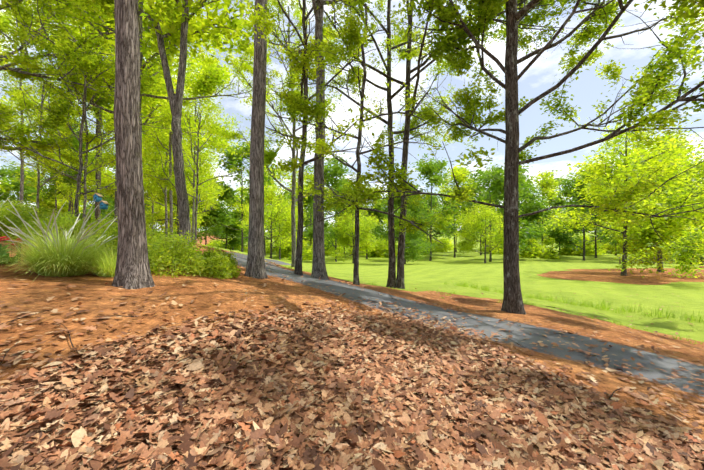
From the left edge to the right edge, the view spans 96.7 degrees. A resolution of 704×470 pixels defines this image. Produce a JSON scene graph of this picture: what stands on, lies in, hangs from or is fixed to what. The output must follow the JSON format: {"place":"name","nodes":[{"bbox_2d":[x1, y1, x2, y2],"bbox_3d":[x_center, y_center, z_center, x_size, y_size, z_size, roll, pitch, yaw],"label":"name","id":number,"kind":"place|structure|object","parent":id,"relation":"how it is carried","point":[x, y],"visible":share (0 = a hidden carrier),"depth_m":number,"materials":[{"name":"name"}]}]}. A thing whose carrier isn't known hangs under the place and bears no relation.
{"place":"outdoors","nodes":[
{"label":"outdoors","id":0,"kind":"place"},
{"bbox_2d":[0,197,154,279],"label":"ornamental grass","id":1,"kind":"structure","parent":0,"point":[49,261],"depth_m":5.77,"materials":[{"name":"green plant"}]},
{"bbox_2d":[0,229,703,440],"bbox_3d":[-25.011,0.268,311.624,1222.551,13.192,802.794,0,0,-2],"label":"ground","id":2,"kind":"structure","parent":0,"point":[566,275],"depth_m":7.78,"materials":[{"name":"plant"}]},
{"bbox_2d":[0,244,18,263],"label":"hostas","id":3,"kind":"object","parent":2,"relation":"on","point":[5,256],"visible":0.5,"depth_m":6.31,"materials":[{"name":"green plant"}]},
{"bbox_2d":[0,236,25,264],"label":"red flowers","id":4,"kind":"object","parent":2,"relation":"on","point":[4,239],"visible":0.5,"depth_m":6.29,"materials":[{"name":"red plant"}]},
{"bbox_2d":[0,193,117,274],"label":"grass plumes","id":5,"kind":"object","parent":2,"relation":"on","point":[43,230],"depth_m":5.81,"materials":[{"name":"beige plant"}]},
{"bbox_2d":[77,180,108,216],"bbox_3d":[-8.026,-0.577,9.579,1.012,2.227,0.235,0,0,-2],"label":"birdhouse","id":6,"kind":"object","parent":2,"relation":"on","point":[97,196],"visible":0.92,"depth_m":9.55,"materials":[{"name":"blue wood"}]},
{"bbox_2d":[0,198,240,278],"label":"shrubs","id":7,"kind":"object","parent":2,"relation":"on","point":[205,264],"depth_m":8.01,"materials":[{"name":"green plant"}]},
{"bbox_2d":[112,0,154,288],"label":"tree","id":8,"kind":"object","parent":2,"relation":"on","point":[132,270],"visible":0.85,"depth_m":5.63,"materials":[{"name":"plant"}]},
{"bbox_2d":[0,0,281,239],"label":"hill trees","id":9,"kind":"object","parent":2,"relation":"on","point":[206,73],"depth_m":29.72,"materials":[{"name":"green plant"}]},
{"bbox_2d":[0,0,355,266],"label":"tree","id":10,"kind":"object","parent":2,"relation":"on","point":[85,61],"depth_m":15.04,"materials":[{"name":"green plant"}]},
{"bbox_2d":[244,0,267,278],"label":"tree","id":11,"kind":"object","parent":2,"relation":"on","point":[255,267],"visible":0.9,"depth_m":8.97,"materials":[{"name":"plant"}]},
{"bbox_2d":[233,0,362,278],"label":"tree","id":12,"kind":"object","parent":2,"relation":"on","point":[318,267],"depth_m":11.79,"materials":[{"name":"brown plant"}]},
{"bbox_2d":[235,0,463,284],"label":"tree","id":13,"kind":"object","parent":2,"relation":"on","point":[354,36],"depth_m":11.09,"materials":[{"name":"green plant"}]},
{"bbox_2d":[0,306,702,448],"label":"fallen twigs","id":14,"kind":"object","parent":2,"relation":"on","point":[266,355],"visible":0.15,"depth_m":3.69,"materials":[{"name":"brown wood"}]},
{"bbox_2d":[0,250,703,469],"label":"leaf litter","id":15,"kind":"object","parent":2,"relation":"on","point":[125,407],"visible":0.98,"depth_m":2.86,"materials":[{"name":"brown plant"}]},
{"bbox_2d":[269,0,613,288],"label":"tree","id":16,"kind":"object","parent":2,"relation":"on","point":[393,281],"depth_m":13.30,"materials":[{"name":"green plant"}]},
{"bbox_2d":[266,260,703,344],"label":"swale grass","id":17,"kind":"structure","parent":2,"relation":"on","point":[485,288],"depth_m":13.89,"materials":[{"name":"green plant"}]},
{"bbox_2d":[271,0,703,314],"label":"tree","id":18,"kind":"object","parent":2,"relation":"on","point":[648,86],"depth_m":9.51,"materials":[{"name":"green plant"}]},
{"bbox_2d":[619,257,699,263],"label":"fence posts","id":19,"kind":"object","parent":2,"relation":"on","point":[644,262],"visible":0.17,"depth_m":61.66,"materials":[{"name":"brown wood"}]},
{"bbox_2d":[677,256,703,264],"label":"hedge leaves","id":20,"kind":"object","parent":2,"relation":"on","point":[701,259],"visible":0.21,"depth_m":58.04,"materials":[{"name":"green plant"}]},
{"bbox_2d":[0,115,703,277],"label":"trees","id":21,"kind":"object","parent":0,"point":[679,156],"depth_m":71.61,"materials":[{"name":"green plant"}]},
{"bbox_2d":[0,0,703,231],"label":"sky","id":22,"kind":"structure","parent":0,"point":[540,77],"materials":[{"name":"white"}]},
{"bbox_2d":[224,252,703,396],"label":"cart path","id":23,"kind":"structure","parent":0,"point":[667,363],"depth_m":6.58,"materials":[{"name":"grey asphalt"}]}
]}

